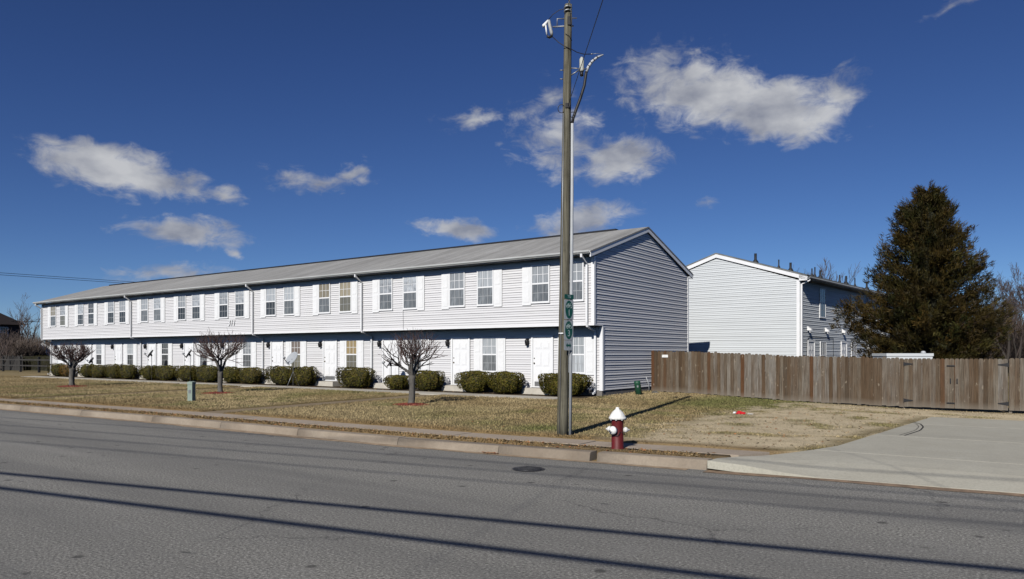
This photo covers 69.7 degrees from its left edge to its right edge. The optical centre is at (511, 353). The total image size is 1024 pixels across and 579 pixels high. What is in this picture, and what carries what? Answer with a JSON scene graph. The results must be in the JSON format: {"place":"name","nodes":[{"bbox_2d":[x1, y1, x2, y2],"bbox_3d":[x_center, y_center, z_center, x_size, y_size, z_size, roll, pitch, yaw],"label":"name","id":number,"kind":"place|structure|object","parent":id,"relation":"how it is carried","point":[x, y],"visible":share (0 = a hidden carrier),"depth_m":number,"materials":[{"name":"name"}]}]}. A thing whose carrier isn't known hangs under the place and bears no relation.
{"place":"outdoors","nodes":[
{"label":"outdoors","id":0,"kind":"place"},
{"bbox_2d":[18,387,238,399],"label":"path","id":1,"kind":"structure","parent":0,"point":[107,394],"depth_m":31.70,"materials":[{"name":"concrete"}]},
{"bbox_2d":[208,395,432,413],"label":"path","id":2,"kind":"structure","parent":0,"point":[273,407],"depth_m":25.33,"materials":[{"name":"concrete"}]},
{"bbox_2d":[0,398,769,456],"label":"sidewalk","id":3,"kind":"structure","parent":0,"point":[735,453],"depth_m":16.31,"materials":[{"name":"concrete"}]},
{"bbox_2d":[0,410,1023,578],"bbox_3d":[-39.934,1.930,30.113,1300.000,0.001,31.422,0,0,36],"label":"road","id":4,"kind":"structure","parent":0,"point":[88,498],"depth_m":8.67,"materials":[{"name":"grey asphalt"}]},
{"bbox_2d":[0,409,687,469],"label":"gutter sand","id":5,"kind":"structure","parent":4,"relation":"on","point":[294,436],"depth_m":16.34,"materials":[{"name":"beige sand"}]},
{"bbox_2d":[512,466,544,470],"bbox_3d":[0.274,1.915,12.287,0.550,0.022,0.550,0,0,36],"label":"manhole cover","id":6,"kind":"object","parent":4,"relation":"on","point":[528,468],"visible":1,"depth_m":12.21,"materials":[{"name":"metal"}]},
{"bbox_2d":[0,370,1023,471],"bbox_3d":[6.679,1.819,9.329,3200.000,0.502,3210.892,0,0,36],"label":"ground","id":7,"kind":"structure","parent":0,"point":[772,449],"depth_m":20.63,"materials":[{"name":"beige plant"}]},
{"bbox_2d":[0,324,15,370],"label":"leafless tree","id":8,"kind":"object","parent":7,"relation":"on","point":[1,353],"visible":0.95,"depth_m":69.98,"materials":[{"name":"brown plant"}]},
{"bbox_2d":[0,327,20,353],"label":"leafless tree","id":9,"kind":"object","parent":7,"relation":"on","point":[6,333],"visible":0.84,"depth_m":76.68,"materials":[{"name":"brown plant"}]},
{"bbox_2d":[0,354,22,370],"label":"picket fence","id":10,"kind":"object","parent":7,"relation":"on","point":[14,362],"visible":0.56,"depth_m":70.40,"materials":[{"name":"wood"}]},
{"bbox_2d":[0,313,25,343],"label":"dark house","id":11,"kind":"structure","parent":7,"relation":"on","point":[8,323],"depth_m":92.35,"materials":[{"name":"black"}]},
{"bbox_2d":[7,293,38,340],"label":"leafless tree","id":12,"kind":"object","parent":7,"relation":"on","point":[22,318],"visible":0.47,"depth_m":99.81,"materials":[{"name":"brown plant"}]},
{"bbox_2d":[0,357,49,372],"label":"rail fence","id":13,"kind":"object","parent":7,"relation":"on","point":[20,365],"visible":0.56,"depth_m":63.75,"materials":[{"name":"grey wood"}]},
{"bbox_2d":[0,333,50,362],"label":"bare thicket","id":14,"kind":"object","parent":7,"relation":"on","point":[19,347],"visible":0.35,"depth_m":80.54,"materials":[{"name":"brown plant"}]},
{"bbox_2d":[11,305,40,345],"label":"leafless tree","id":15,"kind":"object","parent":7,"relation":"on","point":[26,322],"visible":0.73,"depth_m":84.35,"materials":[{"name":"brown plant"}]},
{"bbox_2d":[23,355,49,370],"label":"rail fence","id":16,"kind":"object","parent":7,"relation":"on","point":[30,362],"visible":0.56,"depth_m":69.30,"materials":[{"name":"wood"}]},
{"bbox_2d":[47,363,65,375],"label":"clipped shrub","id":17,"kind":"object","parent":7,"relation":"on","point":[54,369],"visible":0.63,"depth_m":52.56,"materials":[{"name":"green plant"}]},
{"bbox_2d":[59,364,78,376],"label":"clipped shrub","id":18,"kind":"object","parent":7,"relation":"on","point":[64,370],"visible":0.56,"depth_m":51.63,"materials":[{"name":"green plant"}]},
{"bbox_2d":[46,341,94,384],"bbox_3d":[-23.054,0.497,38.270,1.971,2.487,2.288,0,0,36],"label":"bare tree","id":19,"kind":"object","parent":7,"relation":"on","point":[83,353],"visible":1,"depth_m":38.23,"materials":[{"name":"brown plant"}]},
{"bbox_2d":[77,364,93,377],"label":"clipped shrub","id":20,"kind":"object","parent":7,"relation":"on","point":[83,369],"visible":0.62,"depth_m":49.94,"materials":[{"name":"green plant"}]},
{"bbox_2d":[87,364,107,377],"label":"clipped shrub","id":21,"kind":"object","parent":7,"relation":"on","point":[96,371],"visible":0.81,"depth_m":48.96,"materials":[{"name":"green plant"}]},
{"bbox_2d":[103,363,124,378],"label":"clipped shrub","id":22,"kind":"object","parent":7,"relation":"on","point":[110,372],"visible":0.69,"depth_m":47.82,"materials":[{"name":"green plant"}]},
{"bbox_2d":[115,364,141,378],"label":"clipped shrub","id":23,"kind":"object","parent":7,"relation":"on","point":[130,371],"visible":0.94,"depth_m":46.74,"materials":[{"name":"green plant"}]},
{"bbox_2d":[138,365,155,379],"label":"clipped shrub","id":24,"kind":"object","parent":7,"relation":"on","point":[144,372],"visible":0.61,"depth_m":45.27,"materials":[{"name":"green plant"}]},
{"bbox_2d":[149,365,178,380],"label":"clipped shrub","id":25,"kind":"object","parent":7,"relation":"on","point":[163,372],"visible":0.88,"depth_m":44.13,"materials":[{"name":"green plant"}]},
{"bbox_2d":[174,365,197,380],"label":"clipped shrub","id":26,"kind":"object","parent":7,"relation":"on","point":[183,372],"visible":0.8,"depth_m":42.81,"materials":[{"name":"green plant"}]},
{"bbox_2d":[187,381,195,400],"bbox_3d":[-11.665,1.382,26.738,0.224,0.780,0.204,0,0,16],"label":"utility post","id":27,"kind":"object","parent":7,"relation":"on","point":[191,390],"visible":0.91,"depth_m":26.67,"materials":[{"name":"green metal"}]},
{"bbox_2d":[190,365,217,381],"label":"clipped shrub","id":28,"kind":"object","parent":7,"relation":"on","point":[207,373],"visible":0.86,"depth_m":41.54,"materials":[{"name":"green plant"}]},
{"bbox_2d":[202,392,232,393],"bbox_3d":[-12.599,1.653,31.522,1.632,0.097,1.382,0,0,36],"label":"mulch ring","id":29,"kind":"object","parent":7,"relation":"on","point":[217,392],"visible":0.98,"depth_m":31.27,"materials":[{"name":"brown wood"}]},
{"bbox_2d":[188,330,246,391],"bbox_3d":[-12.584,0.281,31.542,2.441,2.925,2.436,0,0,-24],"label":"bare tree","id":30,"kind":"object","parent":29,"relation":"on","point":[228,354],"visible":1,"depth_m":31.40,"materials":[{"name":"brown plant"}]},
{"bbox_2d":[223,366,243,382],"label":"clipped shrub","id":31,"kind":"object","parent":7,"relation":"on","point":[229,373],"visible":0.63,"depth_m":40.22,"materials":[{"name":"green plant"}]},
{"bbox_2d":[234,367,265,383],"bbox_3d":[-14.081,1.160,39.632,2.177,0.941,1.111,0,0,36],"label":"clipped shrub","id":32,"kind":"object","parent":7,"relation":"on","point":[250,375],"visible":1,"depth_m":39.22,"materials":[{"name":"green plant"}]},
{"bbox_2d":[265,365,296,384],"bbox_3d":[-11.983,1.105,38.110,2.039,1.050,1.119,0,0,36],"label":"clipped shrub","id":33,"kind":"object","parent":7,"relation":"on","point":[278,375],"visible":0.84,"depth_m":37.68,"materials":[{"name":"green plant"}]},
{"bbox_2d":[21,376,556,399],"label":"front walk","id":34,"kind":"structure","parent":7,"relation":"on","point":[446,393],"depth_m":33.72,"materials":[{"name":"concrete"}]},
{"bbox_2d":[283,352,299,386],"bbox_3d":[-11.028,0.780,36.784,0.800,1.786,0.763,0,0,-11],"label":"satellite dish","id":35,"kind":"object","parent":7,"relation":"on","point":[291,358],"visible":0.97,"depth_m":36.76,"materials":[{"name":"metal"}]},
{"bbox_2d":[287,366,319,385],"bbox_3d":[-10.480,1.113,37.045,1.734,1.035,1.108,0,0,36],"label":"clipped shrub","id":36,"kind":"object","parent":7,"relation":"on","point":[304,376],"visible":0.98,"depth_m":36.66,"materials":[{"name":"green plant"}]},
{"bbox_2d":[335,366,376,387],"bbox_3d":[-7.433,1.115,34.861,2.390,1.029,1.117,0,0,36],"label":"clipped shrub","id":37,"kind":"object","parent":7,"relation":"on","point":[357,377],"visible":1,"depth_m":34.41,"materials":[{"name":"green plant"}]},
{"bbox_2d":[0,403,711,469],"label":"kerb","id":38,"kind":"structure","parent":7,"relation":"on","point":[698,463],"depth_m":15.33,"materials":[{"name":"concrete"}]},
{"bbox_2d":[33,227,693,395],"bbox_3d":[-13.446,-1.762,44.985,47.360,7.385,10.150,0,0,36],"label":"apartment row","id":39,"kind":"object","parent":7,"relation":"on","point":[492,307],"visible":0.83,"depth_m":33.66,"materials":[{"name":"plastic"}]},
{"bbox_2d":[50,306,55,326],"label":"window","id":40,"kind":"structure","parent":39,"relation":"in","point":[52,308],"depth_m":53.72,"materials":[{"name":"beige glass"}]},
{"bbox_2d":[60,305,64,325],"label":"window","id":41,"kind":"structure","parent":39,"relation":"in","point":[62,307],"depth_m":52.86,"materials":[{"name":"white glass"}]},
{"bbox_2d":[77,303,83,324],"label":"window","id":42,"kind":"structure","parent":39,"relation":"in","point":[80,307],"depth_m":51.26,"materials":[{"name":"white glass"}]},
{"bbox_2d":[88,303,93,324],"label":"window","id":43,"kind":"structure","parent":39,"relation":"in","point":[90,305],"depth_m":50.35,"materials":[{"name":"white glass"}]},
{"bbox_2d":[96,344,101,364],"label":"window","id":44,"kind":"structure","parent":39,"relation":"in","point":[98,346],"depth_m":51.04,"materials":[{"name":"white glass"}]},
{"bbox_2d":[107,301,114,323],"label":"window","id":45,"kind":"structure","parent":39,"relation":"in","point":[110,304],"depth_m":48.78,"materials":[{"name":"white glass"}]},
{"bbox_2d":[114,343,122,365],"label":"door","id":46,"kind":"structure","parent":39,"relation":"in","point":[118,347],"depth_m":49.48,"materials":[{"name":"white paint"}]},
{"bbox_2d":[119,300,125,323],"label":"window","id":47,"kind":"structure","parent":39,"relation":"in","point":[122,303],"depth_m":47.89,"materials":[{"name":"white glass"}]},
{"bbox_2d":[127,343,132,364],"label":"window","id":48,"kind":"structure","parent":39,"relation":"in","point":[129,345],"depth_m":48.61,"materials":[{"name":"white glass"}]},
{"bbox_2d":[141,298,148,321],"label":"window","id":49,"kind":"structure","parent":39,"relation":"in","point":[144,301],"depth_m":46.29,"materials":[{"name":"white glass"}]},
{"bbox_2d":[147,342,156,366],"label":"door","id":50,"kind":"structure","parent":39,"relation":"in","point":[151,346],"depth_m":46.94,"materials":[{"name":"white paint"}]},
{"bbox_2d":[153,297,160,321],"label":"window","id":51,"kind":"structure","parent":39,"relation":"in","point":[156,300],"depth_m":45.39,"materials":[{"name":"white glass"}]},
{"bbox_2d":[161,343,168,365],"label":"window","id":52,"kind":"structure","parent":39,"relation":"in","point":[164,346],"depth_m":46.10,"materials":[{"name":"white glass"}]},
{"bbox_2d":[177,295,185,320],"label":"window","id":53,"kind":"structure","parent":39,"relation":"in","point":[181,299],"depth_m":43.83,"materials":[{"name":"white glass"}]},
{"bbox_2d":[184,342,193,365],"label":"door","id":54,"kind":"structure","parent":39,"relation":"in","point":[187,345],"depth_m":44.55,"materials":[{"name":"white paint"}]},
{"bbox_2d":[192,294,199,319],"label":"window","id":55,"kind":"structure","parent":39,"relation":"in","point":[195,297],"depth_m":42.91,"materials":[{"name":"white glass"}]},
{"bbox_2d":[219,291,228,318],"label":"window","id":56,"kind":"structure","parent":39,"relation":"in","point":[223,296],"depth_m":41.33,"materials":[{"name":"white glass"}]},
{"bbox_2d":[224,341,235,368],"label":"door","id":57,"kind":"structure","parent":39,"relation":"in","point":[229,363],"depth_m":42.04,"materials":[{"name":"white paint"}]},
{"bbox_2d":[235,290,243,317],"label":"window","id":58,"kind":"structure","parent":39,"relation":"in","point":[239,294],"depth_m":40.45,"materials":[{"name":"white glass"}]},
{"bbox_2d":[242,341,250,367],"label":"window","id":59,"kind":"structure","parent":39,"relation":"in","point":[246,351],"depth_m":41.16,"materials":[{"name":"white glass"}]},
{"bbox_2d":[265,287,275,315],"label":"window","id":60,"kind":"structure","parent":39,"relation":"in","point":[270,293],"depth_m":38.86,"materials":[{"name":"white glass"}]},
{"bbox_2d":[271,340,283,368],"bbox_3d":[-12.659,0.305,39.557,1.060,2.100,0.083,0,0,36],"label":"door","id":61,"kind":"structure","parent":39,"relation":"in","point":[277,346],"depth_m":39.54,"materials":[{"name":"white paint"}]},
{"bbox_2d":[283,286,293,315],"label":"window","id":62,"kind":"structure","parent":39,"relation":"in","point":[288,290],"depth_m":37.96,"materials":[{"name":"white glass"}]},
{"bbox_2d":[291,341,300,366],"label":"window","id":63,"kind":"structure","parent":39,"relation":"in","point":[295,345],"depth_m":38.56,"materials":[{"name":"white glass"}]},
{"bbox_2d":[318,283,330,313],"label":"window","id":64,"kind":"structure","parent":39,"relation":"in","point":[324,302],"depth_m":36.35,"materials":[{"name":"beige glass"}]},
{"bbox_2d":[323,339,337,380],"bbox_3d":[-9.191,0.305,37.074,1.060,2.100,0.083,0,0,36],"label":"door","id":65,"kind":"structure","parent":39,"relation":"in","point":[330,363],"depth_m":37.07,"materials":[{"name":"white paint"}]},
{"bbox_2d":[339,281,350,312],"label":"window","id":66,"kind":"structure","parent":39,"relation":"in","point":[344,286],"depth_m":35.47,"materials":[{"name":"beige glass"}]},
{"bbox_2d":[346,340,356,369],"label":"window","id":67,"kind":"structure","parent":39,"relation":"in","point":[351,345],"depth_m":36.17,"materials":[{"name":"beige glass"}]},
{"bbox_2d":[378,277,392,310],"bbox_3d":[-5.818,-2.753,33.884,0.894,1.515,0.068,0,0,36],"label":"window","id":68,"kind":"structure","parent":39,"relation":"in","point":[385,284],"depth_m":33.85,"materials":[{"name":"white glass"}]},
{"bbox_2d":[382,338,398,381],"bbox_3d":[-5.723,0.305,34.591,1.060,2.100,0.083,0,0,36],"label":"door","id":69,"kind":"structure","parent":39,"relation":"in","point":[395,369],"depth_m":34.64,"materials":[{"name":"white paint"}]},
{"bbox_2d":[402,275,417,309],"bbox_3d":[-4.574,-2.753,32.993,0.894,1.515,0.068,0,0,36],"label":"window","id":70,"kind":"structure","parent":39,"relation":"in","point":[409,282],"depth_m":32.98,"materials":[{"name":"white glass"}]},
{"bbox_2d":[449,271,464,307],"bbox_3d":[-2.350,-2.753,31.401,0.894,1.515,0.068,0,0,36],"label":"window","id":71,"kind":"structure","parent":39,"relation":"in","point":[456,279],"depth_m":31.37,"materials":[{"name":"white glass"}]},
{"bbox_2d":[451,337,469,384],"bbox_3d":[-2.255,0.305,32.109,1.060,2.100,0.083,0,0,36],"label":"door","id":72,"kind":"structure","parent":39,"relation":"in","point":[460,346],"depth_m":32.15,"materials":[{"name":"white paint"}]},
{"bbox_2d":[477,269,493,305],"bbox_3d":[-1.106,-2.753,30.510,0.894,1.515,0.068,0,0,36],"label":"window","id":73,"kind":"structure","parent":39,"relation":"in","point":[485,278],"depth_m":30.50,"materials":[{"name":"white glass"}]},
{"bbox_2d":[481,337,496,372],"bbox_3d":[-0.955,0.042,31.202,0.854,1.485,0.068,0,0,36],"label":"window","id":74,"kind":"structure","parent":39,"relation":"in","point":[488,344],"depth_m":31.19,"materials":[{"name":"white glass"}]},
{"bbox_2d":[531,264,549,303],"bbox_3d":[1.118,-2.753,28.918,0.894,1.515,0.068,0,0,36],"label":"window","id":75,"kind":"structure","parent":39,"relation":"in","point":[540,274],"depth_m":28.90,"materials":[{"name":"white glass"}]},
{"bbox_2d":[531,335,553,386],"bbox_3d":[1.212,0.305,29.626,1.060,2.100,0.083,0,0,36],"label":"door","id":76,"kind":"structure","parent":39,"relation":"in","point":[542,346],"depth_m":29.65,"materials":[{"name":"white paint"}]},
{"bbox_2d":[569,261,583,301],"bbox_3d":[2.362,-2.753,28.027,0.894,1.515,0.068,0,0,36],"label":"window","id":77,"kind":"structure","parent":39,"relation":"in","point":[578,267],"depth_m":27.90,"materials":[{"name":"white glass"}]},
{"bbox_2d":[572,336,584,373],"bbox_3d":[2.513,0.042,28.719,0.854,1.485,0.068,0,0,36],"label":"window","id":78,"kind":"structure","parent":39,"relation":"in","point":[578,352],"depth_m":28.65,"materials":[{"name":"white glass"}]},
{"bbox_2d":[383,375,408,389],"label":"clipped shrub","id":79,"kind":"object","parent":7,"relation":"on","point":[397,382],"visible":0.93,"depth_m":32.90,"materials":[{"name":"green plant"}]},
{"bbox_2d":[393,403,428,405],"bbox_3d":[-3.377,1.659,24.489,1.406,0.097,1.125,0,0,36],"label":"mulch ring","id":80,"kind":"object","parent":7,"relation":"on","point":[407,404],"visible":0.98,"depth_m":24.29,"materials":[{"name":"brown wood"}]},
{"bbox_2d":[378,328,447,402],"bbox_3d":[-3.210,0.435,24.528,2.336,2.622,1.989,0,0,9],"label":"bare tree","id":81,"kind":"object","parent":80,"relation":"on","point":[411,371],"visible":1,"depth_m":24.43,"materials":[{"name":"brown plant"}]},
{"bbox_2d":[408,370,444,390],"bbox_3d":[-3.712,1.156,32.189,1.665,0.948,1.097,0,0,36],"label":"clipped shrub","id":82,"kind":"object","parent":7,"relation":"on","point":[428,380],"visible":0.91,"depth_m":31.79,"materials":[{"name":"green plant"}]},
{"bbox_2d":[7,375,920,456],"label":"fallen leaves","id":83,"kind":"object","parent":7,"relation":"on","point":[84,407],"visible":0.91,"depth_m":18.04,"materials":[{"name":"brown plant"}]},
{"bbox_2d":[454,370,492,392],"bbox_3d":[-1.552,1.149,30.630,1.638,0.962,1.112,0,0,36],"label":"clipped shrub","id":84,"kind":"object","parent":7,"relation":"on","point":[472,381],"visible":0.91,"depth_m":30.29,"materials":[{"name":"green plant"}]},
{"bbox_2d":[486,370,525,393],"bbox_3d":[-0.256,1.149,29.718,1.585,0.963,1.098,0,0,36],"label":"clipped shrub","id":85,"kind":"object","parent":7,"relation":"on","point":[505,382],"visible":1,"depth_m":29.36,"materials":[{"name":"green plant"}]},
{"bbox_2d":[538,373,592,395],"bbox_3d":[2.009,1.161,28.116,2.182,0.938,1.118,0,0,36],"label":"clipped shrub","id":86,"kind":"object","parent":7,"relation":"on","point":[580,383],"visible":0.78,"depth_m":27.82,"materials":[{"name":"green plant"}]},
{"bbox_2d":[542,0,602,434],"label":"utility pole","id":87,"kind":"object","parent":7,"relation":"on","point":[566,279],"visible":0.98,"depth_m":15.77,"materials":[{"name":"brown wood"}]},
{"bbox_2d":[564,320,572,339],"bbox_3d":[1.206,-0.510,15.720,0.039,0.420,0.320,0,0,42],"label":"route sign","id":88,"kind":"object","parent":87,"relation":"attached to","point":[568,329],"visible":1,"depth_m":15.70,"materials":[{"name":"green metal"}]},
{"bbox_2d":[564,299,573,319],"bbox_3d":[1.211,-0.949,15.720,0.039,0.420,0.320,0,0,42],"label":"route sign","id":89,"kind":"object","parent":87,"relation":"attached to","point":[568,309],"visible":1,"depth_m":15.71,"materials":[{"name":"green metal"}]},
{"bbox_2d":[605,407,629,448],"bbox_3d":[1.976,1.440,13.794,0.466,0.880,0.326,0,0,-17],"label":"fire hydrant","id":90,"kind":"object","parent":7,"relation":"on","point":[616,429],"visible":0.97,"depth_m":13.70,"materials":[{"name":"red metal"}]},
{"bbox_2d":[634,381,641,394],"bbox_3d":[5.028,1.380,29.279,0.342,0.628,0.273,0,0,11],"label":"utility post","id":91,"kind":"object","parent":7,"relation":"on","point":[638,389],"visible":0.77,"depth_m":29.18,"materials":[{"name":"green plastic"}]},
{"bbox_2d":[651,350,904,407],"bbox_3d":[9.954,0.951,28.771,9.679,2.206,0.166,0,0,36],"label":"wooden fence","id":92,"kind":"object","parent":7,"relation":"on","point":[860,381],"visible":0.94,"depth_m":28.32,"materials":[{"name":"brown wood"}]},
{"bbox_2d":[903,358,954,407],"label":"fence gate","id":93,"kind":"structure","parent":92,"relation":"attached to","point":[928,382],"depth_m":25.45,"materials":[{"name":"brown wood"}]},
{"bbox_2d":[686,253,897,357],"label":"apartment block","id":94,"kind":"structure","parent":7,"relation":"on","point":[743,306],"depth_m":38.84,"materials":[{"name":"grey plastic"}]},
{"bbox_2d":[807,340,814,356],"bbox_3d":[15.454,0.340,37.907,0.083,2.100,1.060,0,0,41],"label":"door","id":95,"kind":"structure","parent":94,"relation":"in","point":[811,343],"depth_m":37.94,"materials":[{"name":"white paint"}]},
{"bbox_2d":[819,288,825,317],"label":"window","id":96,"kind":"structure","parent":94,"relation":"in","point":[822,292],"depth_m":39.26,"materials":[{"name":"grey glass"}]},
{"bbox_2d":[820,341,826,356],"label":"window","id":97,"kind":"structure","parent":94,"relation":"in","point":[823,345],"depth_m":39.37,"materials":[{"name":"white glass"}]},
{"bbox_2d":[820,258,860,283],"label":"leafless tree","id":98,"kind":"object","parent":7,"relation":"on","point":[836,272],"visible":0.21,"depth_m":98.23,"materials":[{"name":"brown plant"}]},
{"bbox_2d":[872,351,933,358],"bbox_3d":[16.793,0.900,30.904,2.650,2.060,1.700,0,0,3],"label":"trailer","id":99,"kind":"object","parent":7,"relation":"on","point":[922,354],"visible":0.26,"depth_m":30.27,"materials":[{"name":"white metal"}]},
{"bbox_2d":[829,179,1021,368],"bbox_3d":[18.721,-2.991,33.520,7.589,9.854,7.379,0,0,36],"label":"evergreen tree","id":100,"kind":"object","parent":7,"relation":"on","point":[925,296],"visible":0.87,"depth_m":32.25,"materials":[{"name":"green plant"}]},
{"bbox_2d":[981,313,1023,371],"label":"bare thicket","id":101,"kind":"object","parent":7,"relation":"on","point":[1012,354],"visible":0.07,"depth_m":73.98,"materials":[{"name":"brown plant"}]},
{"bbox_2d":[983,276,1022,361],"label":"leafless tree","id":102,"kind":"object","parent":7,"relation":"on","point":[1008,353],"visible":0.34,"depth_m":59.74,"materials":[{"name":"brown plant"}]},
{"bbox_2d":[984,285,1023,358],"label":"leafless tree","id":103,"kind":"object","parent":7,"relation":"on","point":[1020,346],"visible":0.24,"depth_m":65.48,"materials":[{"name":"brown plant"}]},
{"bbox_2d":[988,282,1023,358],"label":"leafless tree","id":104,"kind":"object","parent":7,"relation":"on","point":[1006,314],"visible":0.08,"depth_m":69.35,"materials":[{"name":"brown plant"}]},
{"bbox_2d":[991,262,1023,311],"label":"leafless tree","id":105,"kind":"object","parent":7,"relation":"on","point":[1018,290],"visible":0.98,"depth_m":59.10,"materials":[{"name":"brown plant"}]},
{"bbox_2d":[1009,358,1023,412],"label":"wooden fence","id":106,"kind":"object","parent":7,"relation":"on","point":[1016,384],"visible":0.94,"depth_m":24.01,"materials":[{"name":"brown wood"}]},
{"bbox_2d":[955,359,1008,409],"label":"fence gate","id":107,"kind":"structure","parent":106,"relation":"attached to","point":[981,384],"depth_m":24.57,"materials":[{"name":"brown wood"}]},
{"bbox_2d":[0,0,1023,340],"label":"sky","id":108,"kind":"structure","parent":0,"point":[141,140],"materials":[{"name":"blue"}]},
{"bbox_2d":[704,470,1023,496],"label":"gutter dirt","id":109,"kind":"structure","parent":0,"point":[896,485],"depth_m":10.91,"materials":[{"name":"grey soil"}]},
{"bbox_2d":[707,417,1023,493],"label":"driveway","id":110,"kind":"structure","parent":0,"point":[970,454],"depth_m":12.48,"materials":[{"name":"concrete"}]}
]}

